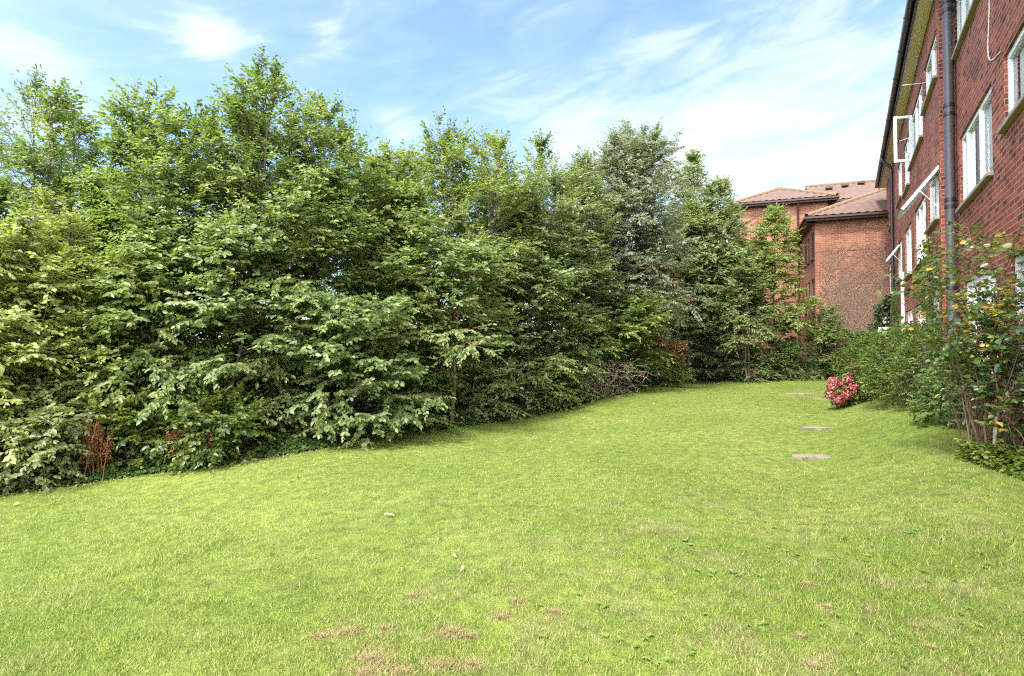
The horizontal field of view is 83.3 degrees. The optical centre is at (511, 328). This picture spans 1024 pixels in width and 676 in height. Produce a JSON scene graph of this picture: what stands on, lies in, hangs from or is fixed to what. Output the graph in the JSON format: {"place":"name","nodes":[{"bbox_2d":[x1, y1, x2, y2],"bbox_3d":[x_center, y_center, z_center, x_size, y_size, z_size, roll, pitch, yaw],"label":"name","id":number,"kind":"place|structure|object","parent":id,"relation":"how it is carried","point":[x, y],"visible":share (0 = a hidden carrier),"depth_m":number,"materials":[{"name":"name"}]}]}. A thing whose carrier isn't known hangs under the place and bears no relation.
{"place":"outdoors","nodes":[
{"label":"outdoors","id":0,"kind":"place"},
{"bbox_2d":[0,0,906,340],"label":"sky","id":1,"kind":"structure","parent":0,"point":[796,94],"materials":[{"name":"blue"}]},
{"bbox_2d":[0,341,1023,675],"bbox_3d":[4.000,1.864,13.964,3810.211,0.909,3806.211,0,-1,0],"label":"lawn","id":2,"kind":"structure","parent":0,"point":[642,409],"depth_m":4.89,"materials":[{"name":"green plant"}]},
{"bbox_2d":[10,358,808,492],"bbox_3d":[4.131,2.397,38.755,74.216,0.845,41.006,1,-1,-35],"label":"planting bed","id":3,"kind":"object","parent":2,"relation":"on","point":[699,382],"visible":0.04,"depth_m":18.76,"materials":[{"name":"brown soil"}]},
{"bbox_2d":[0,166,70,405],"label":"hedge tree","id":4,"kind":"object","parent":3,"relation":"on","point":[5,188],"visible":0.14,"depth_m":8.88,"materials":[{"name":"green plant"}]},
{"bbox_2d":[0,76,123,319],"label":"hedge tree","id":5,"kind":"object","parent":3,"relation":"on","point":[65,106],"visible":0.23,"depth_m":10.53,"materials":[{"name":"green plant"}]},
{"bbox_2d":[0,194,126,468],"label":"shrub","id":6,"kind":"object","parent":3,"relation":"on","point":[19,261],"visible":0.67,"depth_m":8.22,"materials":[{"name":"green plant"}]},
{"bbox_2d":[2,180,125,418],"bbox_3d":[-7.220,-0.102,9.212,2.206,4.621,1.817,0,-1,0],"label":"shrub","id":7,"kind":"object","parent":3,"relation":"on","point":[70,235],"visible":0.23,"depth_m":9.16,"materials":[{"name":"green plant"}]},
{"bbox_2d":[0,378,129,494],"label":"shrub","id":8,"kind":"object","parent":3,"relation":"on","point":[29,467],"visible":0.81,"depth_m":7.83,"materials":[{"name":"green plant"}]},
{"bbox_2d":[0,64,136,340],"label":"hedge tree","id":9,"kind":"object","parent":3,"relation":"on","point":[35,85],"visible":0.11,"depth_m":10.97,"materials":[{"name":"green plant"}]},
{"bbox_2d":[42,413,115,480],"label":"dock plant","id":10,"kind":"object","parent":3,"relation":"on","point":[99,437],"visible":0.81,"depth_m":8.19,"materials":[{"name":"brown plant"}]},
{"bbox_2d":[8,287,176,470],"bbox_3d":[-6.443,0.770,9.105,2.610,3.024,2.412,-1,-1,33],"label":"shrub","id":11,"kind":"object","parent":3,"relation":"on","point":[103,346],"visible":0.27,"depth_m":8.58,"materials":[{"name":"green plant"}]},
{"bbox_2d":[56,127,185,407],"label":"hedge tree","id":12,"kind":"object","parent":3,"relation":"on","point":[89,179],"visible":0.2,"depth_m":10.30,"materials":[{"name":"green plant"}]},
{"bbox_2d":[69,386,185,472],"bbox_3d":[-5.827,1.657,8.776,1.788,1.646,1.551,0,-1,-22],"label":"shrub","id":13,"kind":"object","parent":3,"relation":"on","point":[153,421],"visible":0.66,"depth_m":8.43,"materials":[{"name":"green plant"}]},
{"bbox_2d":[5,74,266,443],"bbox_3d":[-6.549,-1.202,10.688,4.080,6.810,4.141,1,-1,-25],"label":"hedge tree","id":14,"kind":"object","parent":3,"relation":"on","point":[145,141],"visible":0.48,"depth_m":9.91,"materials":[{"name":"green plant"}]},
{"bbox_2d":[48,193,253,434],"bbox_3d":[-5.788,-0.031,9.445,2.604,4.430,3.063,0,-1,0],"label":"young tree","id":15,"kind":"object","parent":3,"relation":"on","point":[149,237],"visible":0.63,"depth_m":8.97,"materials":[{"name":"green plant"}]},
{"bbox_2d":[161,423,195,461],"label":"dock plant","id":16,"kind":"object","parent":3,"relation":"on","point":[170,437],"visible":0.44,"depth_m":8.57,"materials":[{"name":"brown plant"}]},
{"bbox_2d":[191,426,214,463],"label":"dock plant","id":17,"kind":"object","parent":3,"relation":"on","point":[209,439],"visible":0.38,"depth_m":8.60,"materials":[{"name":"brown plant"}]},
{"bbox_2d":[142,371,279,474],"bbox_3d":[-4.565,1.442,9.088,1.848,1.660,2.298,0,-1,0],"label":"shrub","id":18,"kind":"object","parent":3,"relation":"on","point":[221,403],"visible":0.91,"depth_m":8.61,"materials":[{"name":"green plant"}]},
{"bbox_2d":[98,205,344,449],"bbox_3d":[-4.794,-0.002,9.983,3.707,4.252,3.388,0,-1,0],"label":"young tree","id":19,"kind":"object","parent":3,"relation":"on","point":[213,281],"visible":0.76,"depth_m":9.32,"materials":[{"name":"green plant"}]},
{"bbox_2d":[77,43,395,436],"bbox_3d":[-5.156,-1.543,11.017,4.762,7.440,5.117,-1,-2,43],"label":"hedge tree","id":20,"kind":"object","parent":3,"relation":"on","point":[262,86],"visible":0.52,"depth_m":10.69,"materials":[{"name":"green plant"}]},
{"bbox_2d":[213,87,350,404],"bbox_3d":[-4.590,-1.455,12.060,3.063,7.192,3.116,0,-1,0],"label":"hedge tree","id":21,"kind":"object","parent":3,"relation":"on","point":[292,124],"visible":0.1,"depth_m":11.58,"materials":[{"name":"green plant"}]},
{"bbox_2d":[239,157,412,419],"bbox_3d":[-3.554,-0.537,10.638,3.282,5.268,3.068,0,-1,0],"label":"young tree","id":22,"kind":"object","parent":3,"relation":"on","point":[327,249],"visible":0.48,"depth_m":10.39,"materials":[{"name":"green plant"}]},
{"bbox_2d":[0,373,687,494],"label":"ground ivy","id":23,"kind":"object","parent":3,"relation":"on","point":[283,445],"visible":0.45,"depth_m":9.56,"materials":[{"name":"green plant"}]},
{"bbox_2d":[234,288,455,450],"bbox_3d":[-3.170,0.885,10.457,4.022,3.070,3.407,1,-2,-37],"label":"bush","id":24,"kind":"object","parent":3,"relation":"on","point":[332,353],"visible":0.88,"depth_m":9.80,"materials":[{"name":"green plant"}]},
{"bbox_2d":[1,379,737,498],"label":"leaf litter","id":25,"kind":"object","parent":3,"relation":"on","point":[250,459],"visible":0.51,"depth_m":8.53,"materials":[{"name":"brown plant"}]},
{"bbox_2d":[298,111,450,416],"bbox_3d":[-3.129,-1.267,12.749,3.667,6.781,3.863,0,-1,0],"label":"hedge tree","id":26,"kind":"object","parent":3,"relation":"on","point":[389,210],"visible":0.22,"depth_m":12.23,"materials":[{"name":"green plant"}]},
{"bbox_2d":[322,137,444,397],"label":"hedge tree","id":27,"kind":"object","parent":3,"relation":"on","point":[379,158],"visible":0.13,"depth_m":13.47,"materials":[{"name":"green plant"}]},
{"bbox_2d":[368,363,463,433],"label":"shrub","id":28,"kind":"object","parent":3,"relation":"on","point":[418,389],"visible":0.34,"depth_m":11.70,"materials":[{"name":"green plant"}]},
{"bbox_2d":[358,174,486,418],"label":"young tree","id":29,"kind":"object","parent":3,"relation":"on","point":[426,232],"visible":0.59,"depth_m":11.89,"materials":[{"name":"green plant"}]},
{"bbox_2d":[0,338,855,467],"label":"undergrowth","id":30,"kind":"object","parent":3,"relation":"on","point":[261,388],"visible":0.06,"depth_m":11.86,"materials":[{"name":"green plant"}]},
{"bbox_2d":[387,224,522,422],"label":"young tree","id":31,"kind":"object","parent":3,"relation":"on","point":[490,277],"visible":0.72,"depth_m":12.09,"materials":[{"name":"green plant"}]},
{"bbox_2d":[378,104,567,408],"bbox_3d":[-1.609,-1.714,14.984,5.977,7.830,4.903,-1,-2,37],"label":"hedge tree","id":32,"kind":"object","parent":3,"relation":"on","point":[449,156],"visible":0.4,"depth_m":14.38,"materials":[{"name":"green plant"}]},
{"bbox_2d":[448,353,543,423],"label":"shrub","id":33,"kind":"object","parent":3,"relation":"on","point":[497,376],"visible":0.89,"depth_m":13.51,"materials":[{"name":"green plant"}]},
{"bbox_2d":[435,161,566,398],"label":"hedge tree","id":34,"kind":"object","parent":3,"relation":"on","point":[507,355],"visible":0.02,"depth_m":16.18,"materials":[{"name":"green plant"}]},
{"bbox_2d":[452,200,597,408],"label":"young tree","id":35,"kind":"object","parent":3,"relation":"on","point":[555,296],"visible":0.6,"depth_m":14.53,"materials":[{"name":"green plant"}]},
{"bbox_2d":[473,128,627,395],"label":"hedge tree","id":36,"kind":"object","parent":3,"relation":"on","point":[559,183],"visible":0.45,"depth_m":15.66,"materials":[{"name":"green plant"}]},
{"bbox_2d":[509,345,594,411],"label":"shrub","id":37,"kind":"object","parent":3,"relation":"on","point":[547,397],"visible":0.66,"depth_m":15.10,"materials":[{"name":"green plant"}]},
{"bbox_2d":[515,201,644,406],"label":"young tree","id":38,"kind":"object","parent":3,"relation":"on","point":[574,327],"visible":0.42,"depth_m":16.39,"materials":[{"name":"green plant"}]},
{"bbox_2d":[542,162,638,385],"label":"hedge tree","id":39,"kind":"object","parent":3,"relation":"on","point":[584,202],"visible":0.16,"depth_m":17.64,"materials":[{"name":"green plant"}]},
{"bbox_2d":[552,357,665,399],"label":"dead twigs","id":40,"kind":"object","parent":3,"relation":"on","point":[598,383],"visible":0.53,"depth_m":16.51,"materials":[{"name":"brown plant"}]},
{"bbox_2d":[581,284,684,386],"bbox_3d":[3.609,0.268,17.967,3.264,3.459,3.763,0,-1,0],"label":"shrub","id":41,"kind":"object","parent":3,"relation":"on","point":[635,311],"visible":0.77,"depth_m":17.39,"materials":[{"name":"green plant"}]},
{"bbox_2d":[555,115,714,383],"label":"hedge tree","id":42,"kind":"object","parent":3,"relation":"on","point":[630,157],"visible":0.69,"depth_m":18.65,"materials":[{"name":"green plant"}]},
{"bbox_2d":[605,244,700,383],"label":"young tree","id":43,"kind":"object","parent":3,"relation":"on","point":[658,340],"visible":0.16,"depth_m":19.54,"materials":[{"name":"green plant"}]},
{"bbox_2d":[628,344,700,387],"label":"shrub","id":44,"kind":"object","parent":3,"relation":"on","point":[673,378],"visible":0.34,"depth_m":20.45,"materials":[{"name":"green plant"}]},
{"bbox_2d":[661,195,744,380],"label":"young tree","id":45,"kind":"object","parent":3,"relation":"on","point":[699,230],"visible":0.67,"depth_m":22.79,"materials":[{"name":"green plant"}]},
{"bbox_2d":[641,148,770,369],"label":"hedge tree","id":46,"kind":"object","parent":3,"relation":"on","point":[712,191],"visible":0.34,"depth_m":23.62,"materials":[{"name":"green plant"}]},
{"bbox_2d":[668,285,744,378],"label":"young tree","id":47,"kind":"object","parent":3,"relation":"on","point":[702,362],"visible":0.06,"depth_m":24.62,"materials":[{"name":"green plant"}]},
{"bbox_2d":[685,322,762,378],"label":"shrub","id":48,"kind":"object","parent":3,"relation":"on","point":[724,356],"visible":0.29,"depth_m":22.98,"materials":[{"name":"green plant"}]},
{"bbox_2d":[678,324,770,383],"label":"shrub","id":49,"kind":"object","parent":3,"relation":"on","point":[715,361],"visible":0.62,"depth_m":22.81,"materials":[{"name":"green plant"}]},
{"bbox_2d":[702,238,777,376],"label":"young tree","id":50,"kind":"object","parent":3,"relation":"on","point":[755,304],"visible":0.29,"depth_m":23.23,"materials":[{"name":"green plant"}]},
{"bbox_2d":[690,370,861,380],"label":"ground ivy","id":51,"kind":"object","parent":3,"relation":"on","point":[713,377],"visible":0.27,"depth_m":23.74,"materials":[{"name":"green plant"}]},
{"bbox_2d":[761,308,807,373],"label":"shrub","id":52,"kind":"object","parent":3,"relation":"on","point":[790,338],"visible":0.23,"depth_m":23.74,"materials":[{"name":"green plant"}]},
{"bbox_2d":[265,575,955,675],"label":"dry grass","id":53,"kind":"structure","parent":2,"relation":"on","point":[367,658],"depth_m":2.97,"materials":[{"name":"beige plant"}]},
{"bbox_2d":[712,240,787,382],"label":"sapling","id":54,"kind":"object","parent":2,"relation":"on","point":[745,271],"visible":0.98,"depth_m":22.07,"materials":[{"name":"green plant"}]},
{"bbox_2d":[729,339,789,383],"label":"shrub","id":55,"kind":"object","parent":2,"relation":"on","point":[768,364],"visible":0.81,"depth_m":22.24,"materials":[{"name":"green plant"}]},
{"bbox_2d":[649,179,889,378],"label":"orange brick block","id":56,"kind":"structure","parent":2,"relation":"on","point":[839,214],"depth_m":24.08,"materials":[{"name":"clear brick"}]},
{"bbox_2d":[803,242,806,268],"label":"window","id":57,"kind":"structure","parent":56,"relation":"in","point":[804,267],"depth_m":26.98,"materials":[{"name":"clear glass"}]},
{"bbox_2d":[809,234,813,261],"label":"window","id":58,"kind":"structure","parent":56,"relation":"in","point":[812,259],"depth_m":24.77,"materials":[{"name":"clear glass"}]},
{"bbox_2d":[810,280,814,311],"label":"window","id":59,"kind":"structure","parent":56,"relation":"in","point":[812,280],"depth_m":24.79,"materials":[{"name":"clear glass"}]},
{"bbox_2d":[818,240,888,367],"bbox_3d":[14.001,-0.802,23.510,2.653,5.608,0.054,0,-1,20],"label":"wall creeper","id":60,"kind":"object","parent":56,"relation":"attached to","point":[833,295],"depth_m":23.52,"materials":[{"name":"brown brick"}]},
{"bbox_2d":[728,202,826,377],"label":"sapling","id":61,"kind":"object","parent":2,"relation":"on","point":[772,216],"visible":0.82,"depth_m":22.86,"materials":[{"name":"green plant"}]},
{"bbox_2d":[532,520,1023,667],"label":"lawn weeds","id":62,"kind":"object","parent":2,"relation":"on","point":[690,652],"visible":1,"depth_m":3.19,"materials":[{"name":"green plant"}]},
{"bbox_2d":[754,337,831,380],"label":"shrub","id":63,"kind":"object","parent":2,"relation":"on","point":[790,350],"visible":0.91,"depth_m":22.36,"materials":[{"name":"green plant"}]},
{"bbox_2d":[785,393,815,394],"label":"stone slab","id":64,"kind":"structure","parent":2,"relation":"on","point":[800,394],"depth_m":17.83,"materials":[{"name":"stone"}]},
{"bbox_2d":[790,454,830,460],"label":"stone slab","id":65,"kind":"structure","parent":2,"relation":"on","point":[801,457],"depth_m":8.21,"materials":[{"name":"stone"}]},
{"bbox_2d":[800,426,831,430],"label":"stone slab","id":66,"kind":"structure","parent":2,"relation":"on","point":[807,428],"depth_m":10.15,"materials":[{"name":"stone"}]},
{"bbox_2d":[795,304,846,378],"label":"shrub","id":67,"kind":"object","parent":2,"relation":"on","point":[829,314],"visible":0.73,"depth_m":22.98,"materials":[{"name":"green plant"}]},
{"bbox_2d":[804,320,860,377],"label":"shrub","id":68,"kind":"object","parent":2,"relation":"on","point":[820,336],"visible":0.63,"depth_m":22.37,"materials":[{"name":"green plant"}]},
{"bbox_2d":[822,363,864,407],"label":"hydrangea","id":69,"kind":"object","parent":2,"relation":"on","point":[845,397],"visible":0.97,"depth_m":12.60,"materials":[{"name":"pink plant"}]},
{"bbox_2d":[826,329,880,378],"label":"shrub","id":70,"kind":"object","parent":2,"relation":"on","point":[851,339],"visible":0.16,"depth_m":21.40,"materials":[{"name":"green plant"}]},
{"bbox_2d":[833,320,970,412],"bbox_3d":[7.660,0.734,11.404,2.385,1.904,5.454,-1,-1,31],"label":"rounded bush","id":71,"kind":"object","parent":2,"relation":"on","point":[899,369],"visible":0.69,"depth_m":10.87,"materials":[{"name":"green plant"}]},
{"bbox_2d":[875,0,1023,449],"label":"brick apartment block","id":72,"kind":"structure","parent":2,"relation":"on","point":[952,148],"depth_m":9.83,"materials":[{"name":"red brick"}]},
{"bbox_2d":[864,294,889,343],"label":"ivy","id":73,"kind":"object","parent":72,"relation":"attached to","point":[885,303],"visible":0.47,"depth_m":22.99,"materials":[{"name":"green plant"}]},
{"bbox_2d":[890,286,900,358],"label":"ivy","id":74,"kind":"object","parent":72,"relation":"attached to","point":[894,319],"visible":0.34,"depth_m":18.75,"materials":[{"name":"green plant"}]},
{"bbox_2d":[895,162,901,208],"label":"window","id":75,"kind":"structure","parent":72,"relation":"in","point":[900,167],"depth_m":17.94,"materials":[{"name":"white plastic"}]},
{"bbox_2d":[895,240,901,283],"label":"window","id":76,"kind":"structure","parent":72,"relation":"in","point":[900,247],"depth_m":18.95,"materials":[{"name":"white plastic"}]},
{"bbox_2d":[901,137,909,199],"bbox_3d":[10.918,-4.493,15.918,0.175,1.441,1.850,-1,-1,30],"label":"window","id":77,"kind":"structure","parent":72,"relation":"in","point":[907,179],"depth_m":15.91,"materials":[{"name":"white plastic"}]},
{"bbox_2d":[902,225,911,280],"bbox_3d":[10.830,-2.092,15.716,0.175,1.391,2.000,-1,-1,30],"label":"window","id":78,"kind":"structure","parent":72,"relation":"in","point":[908,234],"depth_m":15.68,"materials":[{"name":"white plastic"}]},
{"bbox_2d":[908,310,913,372],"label":"window","id":79,"kind":"structure","parent":72,"relation":"in","point":[910,316],"depth_m":15.69,"materials":[{"name":"white plastic"}]},
{"bbox_2d":[907,86,922,171],"bbox_3d":[9.583,-4.756,13.634,0.175,1.311,2.950,-1,-1,30],"label":"window","id":80,"kind":"structure","parent":72,"relation":"in","point":[917,120],"depth_m":13.81,"materials":[{"name":"white plastic"}]},
{"bbox_2d":[912,197,925,270],"bbox_3d":[9.331,-2.146,13.147,0.175,1.451,2.450,-1,-1,30],"label":"window","id":81,"kind":"structure","parent":72,"relation":"in","point":[921,212],"depth_m":13.40,"materials":[{"name":"white plastic"}]},
{"bbox_2d":[902,36,936,115],"bbox_3d":[8.074,-5.003,11.381,0.507,0.951,2.070,-1,-1,30],"label":"window","id":82,"kind":"structure","parent":72,"relation":"in","point":[931,70],"depth_m":11.24,"materials":[{"name":"white plastic"}]},
{"bbox_2d":[918,304,925,361],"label":"window","id":83,"kind":"structure","parent":72,"relation":"in","point":[919,306],"depth_m":13.50,"materials":[{"name":"white plastic"}]},
{"bbox_2d":[912,236,942,399],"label":"ivy","id":84,"kind":"object","parent":72,"relation":"attached to","point":[924,263],"visible":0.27,"depth_m":10.69,"materials":[{"name":"green plant"}]},
{"bbox_2d":[924,171,939,234],"bbox_3d":[8.122,-2.469,11.080,0.175,1.031,1.750,-1,-1,30],"label":"window","id":85,"kind":"structure","parent":72,"relation":"in","point":[934,186],"depth_m":11.34,"materials":[{"name":"white plastic"}]},
{"bbox_2d":[934,291,940,321],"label":"window","id":86,"kind":"structure","parent":72,"relation":"in","point":[936,302],"depth_m":11.26,"materials":[{"name":"white plastic"}]},
{"bbox_2d":[951,0,978,64],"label":"window","id":87,"kind":"structure","parent":72,"relation":"in","point":[965,9],"depth_m":9.43,"materials":[{"name":"white plastic"}]},
{"bbox_2d":[955,87,993,213],"bbox_3d":[6.932,-2.592,8.542,0.264,1.251,2.580,-1,-1,30],"label":"window","id":88,"kind":"structure","parent":72,"relation":"in","point":[977,153],"depth_m":8.61,"materials":[{"name":"white plastic"}]},
{"bbox_2d":[967,268,997,373],"bbox_3d":[6.851,-0.071,8.351,0.264,1.401,2.500,-1,-1,30],"label":"window","id":89,"kind":"structure","parent":72,"relation":"in","point":[976,281],"depth_m":8.51,"materials":[{"name":"white plastic"}]},
{"bbox_2d":[997,27,1023,134],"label":"window","id":90,"kind":"structure","parent":72,"relation":"in","point":[1015,107],"depth_m":6.73,"materials":[{"name":"white plastic"}]},
{"bbox_2d":[1004,253,1023,388],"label":"window","id":91,"kind":"structure","parent":72,"relation":"in","point":[1019,261],"depth_m":6.60,"materials":[{"name":"white plastic"}]},
{"bbox_2d":[875,220,1023,460],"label":"rose bush","id":92,"kind":"object","parent":2,"relation":"on","point":[955,351],"visible":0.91,"depth_m":6.28,"materials":[{"name":"green plant"}]},
{"bbox_2d":[905,352,993,428],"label":"shrub","id":93,"kind":"object","parent":2,"relation":"on","point":[931,391],"visible":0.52,"depth_m":8.11,"materials":[{"name":"green plant"}]},
{"bbox_2d":[953,426,1023,480],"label":"ground ivy","id":94,"kind":"object","parent":2,"relation":"on","point":[1001,461],"visible":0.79,"depth_m":6.05,"materials":[{"name":"green plant"}]},
{"bbox_2d":[961,272,1023,463],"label":"shrub","id":95,"kind":"object","parent":2,"relation":"on","point":[1019,429],"visible":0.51,"depth_m":6.07,"materials":[{"name":"green plant"}]}
]}

